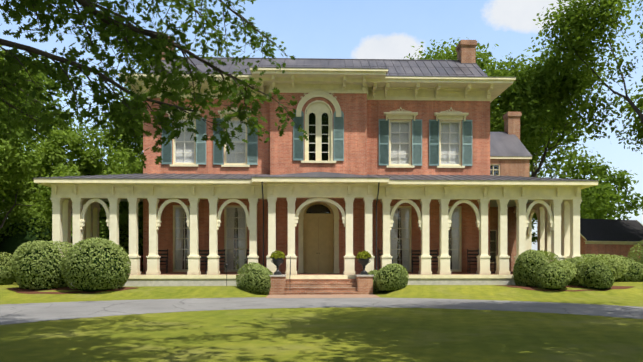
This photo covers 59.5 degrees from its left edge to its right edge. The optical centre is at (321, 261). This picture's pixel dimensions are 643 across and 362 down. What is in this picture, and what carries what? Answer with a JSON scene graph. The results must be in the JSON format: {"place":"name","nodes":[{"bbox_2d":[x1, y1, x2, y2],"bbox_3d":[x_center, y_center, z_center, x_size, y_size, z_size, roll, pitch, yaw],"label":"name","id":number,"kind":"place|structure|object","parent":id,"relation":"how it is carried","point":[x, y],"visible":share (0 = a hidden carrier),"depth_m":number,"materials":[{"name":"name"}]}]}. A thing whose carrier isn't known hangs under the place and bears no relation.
{"place":"outdoors","nodes":[
{"label":"outdoors","id":0,"kind":"place"},
{"bbox_2d":[0,0,308,168],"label":"oak tree","id":1,"kind":"object","parent":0,"point":[178,83],"depth_m":7.61,"materials":[{"name":"green plant"}]},
{"bbox_2d":[33,57,598,180],"bbox_3d":[-0.201,-8.451,35.487,28.330,8.776,16.130,0,0,-2],"label":"roof","id":2,"kind":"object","parent":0,"point":[504,144],"visible":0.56,"depth_m":33.88,"materials":[{"name":"grey metal"}]},
{"bbox_2d":[143,93,489,272],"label":"brick house walls","id":3,"kind":"structure","parent":0,"point":[363,115],"depth_m":31.91,"materials":[{"name":"red brick"}]},
{"bbox_2d":[162,110,438,165],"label":"window shutters","id":4,"kind":"object","parent":3,"relation":"attached to","point":[298,152],"visible":0.79,"depth_m":31.88,"materials":[{"name":"teal wood"}]},
{"bbox_2d":[34,67,597,278],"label":"house trim","id":5,"kind":"structure","parent":3,"relation":"attached to","point":[375,84],"depth_m":30.21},
{"bbox_2d":[175,120,459,269],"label":"window frames","id":6,"kind":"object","parent":3,"relation":"in","point":[184,217],"visible":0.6,"depth_m":32.08,"materials":[{"name":"beige wood"}]},
{"bbox_2d":[101,199,534,206],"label":"porch ceiling","id":7,"kind":"structure","parent":3,"relation":"attached to","point":[511,203],"depth_m":34.31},
{"bbox_2d":[303,202,333,272],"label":"front door","id":8,"kind":"structure","parent":3,"relation":"in","point":[318,233],"depth_m":32.13,"materials":[{"name":"brown wood"}]},
{"bbox_2d":[196,111,471,165],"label":"window shutters","id":9,"kind":"object","parent":3,"relation":"attached to","point":[338,143],"visible":0.92,"depth_m":31.92,"materials":[{"name":"teal wood"}]},
{"bbox_2d":[176,121,458,268],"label":"house curtains","id":10,"kind":"object","parent":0,"point":[397,154],"depth_m":32.51,"materials":[{"name":"white fabric"}]},
{"bbox_2d":[261,182,379,274],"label":"downspouts","id":11,"kind":"object","parent":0,"point":[319,253],"visible":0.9,"depth_m":28.36,"materials":[{"name":"metal"}]},
{"bbox_2d":[0,281,642,361],"bbox_3d":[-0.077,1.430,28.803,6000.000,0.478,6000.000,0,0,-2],"label":"lawn ground","id":12,"kind":"structure","parent":0,"point":[353,334],"depth_m":12.80,"materials":[{"name":"green plant"}]},
{"bbox_2d":[0,252,16,284],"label":"bush","id":13,"kind":"object","parent":12,"relation":"on","point":[12,280],"depth_m":30.41,"materials":[{"name":"green plant"}]},
{"bbox_2d":[0,168,49,216],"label":"tree","id":14,"kind":"object","parent":12,"relation":"on","point":[22,195],"depth_m":41.31,"materials":[{"name":"green plant"}]},
{"bbox_2d":[0,200,72,281],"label":"shrubs","id":15,"kind":"object","parent":12,"relation":"on","point":[13,218],"depth_m":33.74,"materials":[{"name":"green plant"}]},
{"bbox_2d":[4,203,72,227],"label":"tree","id":16,"kind":"object","parent":12,"relation":"on","point":[25,213],"visible":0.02,"depth_m":40.26,"materials":[{"name":"green plant"}]},
{"bbox_2d":[0,45,80,158],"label":"tree","id":17,"kind":"object","parent":12,"relation":"on","point":[17,132],"visible":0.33,"depth_m":37.54,"materials":[{"name":"green plant"}]},
{"bbox_2d":[0,136,81,232],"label":"tree","id":18,"kind":"object","parent":12,"relation":"on","point":[13,167],"depth_m":31.53,"materials":[{"name":"green plant"}]},
{"bbox_2d":[22,51,88,169],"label":"tree","id":19,"kind":"object","parent":12,"relation":"on","point":[44,79],"visible":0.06,"depth_m":47.78,"materials":[{"name":"green plant"}]},
{"bbox_2d":[6,287,138,293],"bbox_3d":[-11.765,1.349,26.533,6.316,0.270,2.284,0,0,-2],"label":"mulch bed","id":20,"kind":"object","parent":12,"relation":"on","point":[23,290],"depth_m":25.92,"materials":[{"name":"brown soil"}]},
{"bbox_2d":[12,240,73,289],"bbox_3d":[-12.926,0.198,26.607,3.249,2.422,2.687,0,0,-2],"label":"bush","id":21,"kind":"object","parent":20,"relation":"on","point":[24,249],"depth_m":25.84,"materials":[{"name":"green plant"}]},
{"bbox_2d":[60,237,130,291],"bbox_3d":[-10.428,0.134,26.253,3.204,2.561,2.740,0,0,-2],"label":"bush","id":22,"kind":"object","parent":20,"relation":"on","point":[83,244],"depth_m":25.48,"materials":[{"name":"green plant"}]},
{"bbox_2d":[4,118,142,233],"bbox_3d":[-16.463,-4.160,39.021,9.705,11.041,7.995,0,0,-2],"label":"tree","id":23,"kind":"object","parent":12,"relation":"on","point":[56,153],"depth_m":37.66,"materials":[{"name":"green plant"}]},
{"bbox_2d":[46,172,142,231],"bbox_3d":[-14.989,-2.664,40.102,9.322,8.007,7.581,0,0,-2],"label":"tree","id":24,"kind":"object","parent":12,"relation":"on","point":[122,221],"depth_m":38.13,"materials":[{"name":"green plant"}]},
{"bbox_2d":[91,65,149,170],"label":"tree","id":25,"kind":"object","parent":12,"relation":"on","point":[127,136],"depth_m":46.40,"materials":[{"name":"green plant"}]},
{"bbox_2d":[99,208,142,271],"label":"shrubs","id":26,"kind":"object","parent":12,"relation":"on","point":[126,243],"depth_m":38.48,"materials":[{"name":"green plant"}]},
{"bbox_2d":[119,158,142,212],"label":"tree","id":27,"kind":"object","parent":12,"relation":"on","point":[135,169],"depth_m":41.71,"materials":[{"name":"green plant"}]},
{"bbox_2d":[124,255,142,271],"bbox_3d":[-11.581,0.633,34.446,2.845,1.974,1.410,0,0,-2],"label":"chair","id":28,"kind":"object","parent":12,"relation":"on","point":[141,264],"visible":0.04,"depth_m":35.07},
{"bbox_2d":[236,262,272,294],"bbox_3d":[-3.187,0.813,26.722,1.835,1.595,1.848,0,0,-2],"label":"bush","id":29,"kind":"object","parent":12,"relation":"on","point":[266,272],"depth_m":26.21,"materials":[{"name":"green plant"}]},
{"bbox_2d":[67,275,515,293],"bbox_3d":[-0.192,1.134,32.506,27.360,0.970,11.790,0,0,-2],"label":"porch foundation","id":30,"kind":"object","parent":12,"relation":"on","point":[411,281],"visible":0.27,"depth_m":28.19,"materials":[{"name":"stone"}]},
{"bbox_2d":[271,257,283,274],"bbox_3d":[-2.116,0.229,27.138,0.630,0.840,0.611,0,0,-2],"label":"urn","id":31,"kind":"object","parent":30,"relation":"on","point":[278,262],"visible":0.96,"depth_m":26.96,"materials":[{"name":"black metal"}]},
{"bbox_2d":[270,250,284,258],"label":"urn plant","id":32,"kind":"object","parent":31,"relation":"in","point":[277,254],"visible":0.92,"depth_m":26.98,"materials":[{"name":"green plant"}]},
{"bbox_2d":[139,271,513,274],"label":"porch floor boards","id":33,"kind":"object","parent":30,"relation":"on","point":[511,272],"visible":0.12,"depth_m":28.59,"materials":[{"name":"beige wood"}]},
{"bbox_2d":[158,249,167,272],"bbox_3d":[-8.861,-0.020,31.137,0.678,1.359,0.980,0,0,-9],"label":"rocking chair","id":34,"kind":"object","parent":33,"relation":"on","point":[166,261],"visible":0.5,"depth_m":31.39,"materials":[{"name":"paint"}]},
{"bbox_2d":[198,249,208,272],"bbox_3d":[-6.599,-0.020,31.207,0.678,1.359,0.980,0,0,4],"label":"rocking chair","id":35,"kind":"object","parent":33,"relation":"on","point":[206,261],"visible":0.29,"depth_m":31.48,"materials":[{"name":"paint"}]},
{"bbox_2d":[218,249,225,264],"bbox_3d":[-5.664,-0.020,31.236,0.678,1.359,0.980,0,0,-10],"label":"rocking chair","id":36,"kind":"object","parent":33,"relation":"on","point":[222,257],"visible":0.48,"depth_m":31.55,"materials":[{"name":"paint"}]},
{"bbox_2d":[50,197,581,274],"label":"porch columns","id":37,"kind":"structure","parent":33,"relation":"on","point":[558,227],"depth_m":28.63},
{"bbox_2d":[378,249,392,268],"bbox_3d":[3.584,-0.020,31.526,0.678,1.359,0.980,0,0,-8],"label":"rocking chair","id":38,"kind":"object","parent":33,"relation":"on","point":[379,259],"visible":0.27,"depth_m":31.73,"materials":[{"name":"paint"}]},
{"bbox_2d":[411,249,420,272],"bbox_3d":[5.396,-0.020,31.582,0.678,1.359,0.980,0,0,5],"label":"rocking chair","id":39,"kind":"object","parent":33,"relation":"on","point":[412,258],"visible":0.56,"depth_m":31.87,"materials":[{"name":"paint"}]},
{"bbox_2d":[429,249,437,270],"bbox_3d":[6.334,-0.020,31.612,0.678,1.359,0.980,0,0,-6],"label":"rocking chair","id":40,"kind":"object","parent":33,"relation":"on","point":[434,257],"visible":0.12,"depth_m":31.91,"materials":[{"name":"paint"}]},
{"bbox_2d":[467,249,477,272],"bbox_3d":[8.593,-0.020,31.682,0.678,1.359,0.980,0,0,4],"label":"rocking chair","id":41,"kind":"object","parent":33,"relation":"on","point":[469,259],"visible":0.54,"depth_m":31.96,"materials":[{"name":"paint"}]},
{"bbox_2d":[478,249,495,272],"bbox_3d":[9.320,-0.020,31.703,0.678,1.359,0.980,0,0,-19],"label":"rocking chair","id":42,"kind":"object","parent":33,"relation":"on","point":[490,264],"visible":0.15,"depth_m":31.50,"materials":[{"name":"paint"}]},
{"bbox_2d":[358,257,369,274],"bbox_3d":[2.062,0.229,27.269,0.630,0.840,0.611,0,0,-2],"label":"urn","id":43,"kind":"object","parent":30,"relation":"on","point":[363,262],"visible":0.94,"depth_m":27.09,"materials":[{"name":"black metal"}]},
{"bbox_2d":[356,250,370,258],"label":"urn plant","id":44,"kind":"object","parent":43,"relation":"in","point":[364,254],"visible":0.94,"depth_m":27.07,"materials":[{"name":"green plant"}]},
{"bbox_2d":[161,36,528,294],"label":"brick chimney steps","id":45,"kind":"structure","parent":12,"relation":"on","point":[466,51],"depth_m":35.39,"materials":[{"name":"red brick"}]},
{"bbox_2d":[368,270,382,293],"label":"bush","id":46,"kind":"object","parent":12,"relation":"on","point":[373,272],"depth_m":27.18,"materials":[{"name":"green plant"}]},
{"bbox_2d":[376,263,408,291],"bbox_3d":[3.350,0.769,26.872,1.630,1.402,1.914,0,0,-2],"label":"bush","id":47,"kind":"object","parent":12,"relation":"on","point":[400,268],"depth_m":26.32,"materials":[{"name":"green plant"}]},
{"bbox_2d":[404,37,538,142],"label":"tree","id":48,"kind":"object","parent":12,"relation":"on","point":[482,64],"visible":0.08,"depth_m":54.21,"materials":[{"name":"green plant"}]},
{"bbox_2d":[532,213,536,243],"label":"tree","id":49,"kind":"object","parent":12,"relation":"on","point":[534,234],"visible":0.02,"depth_m":49.43,"materials":[{"name":"green plant"}]},
{"bbox_2d":[529,165,543,223],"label":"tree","id":50,"kind":"object","parent":12,"relation":"on","point":[537,176],"visible":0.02,"depth_m":114.56,"materials":[{"name":"green plant"}]},
{"bbox_2d":[513,249,559,286],"bbox_3d":[10.582,0.367,27.622,2.586,1.912,1.849,0,0,-27],"label":"bush","id":51,"kind":"object","parent":12,"relation":"on","point":[541,254],"depth_m":26.94,"materials":[{"name":"green plant"}]},
{"bbox_2d":[534,260,576,289],"bbox_3d":[10.999,0.623,26.744,2.013,1.416,2.075,0,0,-2],"label":"bush","id":52,"kind":"object","parent":12,"relation":"on","point":[568,277],"depth_m":26.21,"materials":[{"name":"green plant"}]},
{"bbox_2d":[484,44,630,176],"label":"tree","id":53,"kind":"object","parent":12,"relation":"on","point":[542,83],"depth_m":47.82,"materials":[{"name":"green plant"}]},
{"bbox_2d":[497,92,625,218],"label":"tree","id":54,"kind":"object","parent":12,"relation":"on","point":[568,168],"depth_m":62.59,"materials":[{"name":"green plant"}]},
{"bbox_2d":[496,285,633,290],"bbox_3d":[11.823,1.282,27.370,6.724,0.240,2.284,0,0,-2],"label":"mulch bed","id":55,"kind":"object","parent":12,"relation":"on","point":[569,286],"depth_m":26.80,"materials":[{"name":"brown soil"}]},
{"bbox_2d":[561,256,590,285],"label":"bush","id":56,"kind":"object","parent":12,"relation":"on","point":[576,259],"depth_m":27.33,"materials":[{"name":"green plant"}]},
{"bbox_2d":[531,0,642,259],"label":"tree","id":57,"kind":"object","parent":12,"relation":"on","point":[577,24],"depth_m":44.40,"materials":[{"name":"green plant"}]},
{"bbox_2d":[575,255,613,289],"bbox_3d":[13.100,0.518,27.038,1.987,1.645,1.712,0,0,-2],"label":"bush","id":58,"kind":"object","parent":12,"relation":"on","point":[590,265],"depth_m":26.49,"materials":[{"name":"green plant"}]},
{"bbox_2d":[580,253,628,278],"bbox_3d":[16.202,0.421,34.463,4.174,1.850,3.571,0,0,-2],"label":"hedge","id":59,"kind":"object","parent":12,"relation":"on","point":[615,258],"visible":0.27,"depth_m":33.50,"materials":[{"name":"green plant"}]},
{"bbox_2d":[580,177,628,219],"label":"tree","id":60,"kind":"object","parent":12,"relation":"on","point":[610,188],"depth_m":108.06,"materials":[{"name":"green plant"}]},
{"bbox_2d":[580,235,642,260],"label":"outbuilding walls","id":61,"kind":"structure","parent":12,"relation":"on","point":[612,249],"depth_m":46.83,"materials":[{"name":"red brick"}]},
{"bbox_2d":[580,218,642,241],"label":"roof","id":62,"kind":"structure","parent":61,"relation":"on","point":[608,230],"depth_m":48.27,"materials":[{"name":"black"}]},
{"bbox_2d":[580,220,642,244],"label":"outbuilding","id":63,"kind":"structure","parent":61,"relation":"attached to","point":[614,242],"depth_m":46.92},
{"bbox_2d":[586,161,642,219],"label":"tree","id":64,"kind":"object","parent":12,"relation":"on","point":[619,180],"visible":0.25,"depth_m":115.22,"materials":[{"name":"green plant"}]},
{"bbox_2d":[601,255,642,281],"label":"hedge","id":65,"kind":"object","parent":12,"relation":"on","point":[634,270],"depth_m":34.30,"materials":[{"name":"green plant"}]},
{"bbox_2d":[607,58,642,127],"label":"tree","id":66,"kind":"object","parent":12,"relation":"on","point":[616,100],"visible":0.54,"depth_m":51.92,"materials":[{"name":"green plant"}]},
{"bbox_2d":[627,240,642,269],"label":"hedge","id":67,"kind":"object","parent":12,"relation":"on","point":[634,257],"depth_m":36.00,"materials":[{"name":"green plant"}]},
{"bbox_2d":[0,297,642,324],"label":"driveway","id":68,"kind":"structure","parent":0,"point":[21,313],"depth_m":19.93,"materials":[{"name":"grey asphalt"}]},
{"bbox_2d":[0,0,642,250],"label":"sky","id":69,"kind":"structure","parent":0,"point":[329,29],"materials":[{"name":"blue"}]},
{"bbox_2d":[266,294,380,297],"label":"landing pad paving","id":70,"kind":"structure","parent":0,"point":[328,296],"depth_m":25.12,"materials":[{"name":"brick"}]},
{"bbox_2d":[176,111,498,268],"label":"window","id":71,"kind":"structure","parent":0,"point":[316,208],"depth_m":32.46,"materials":[{"name":"black glass"}]}
]}

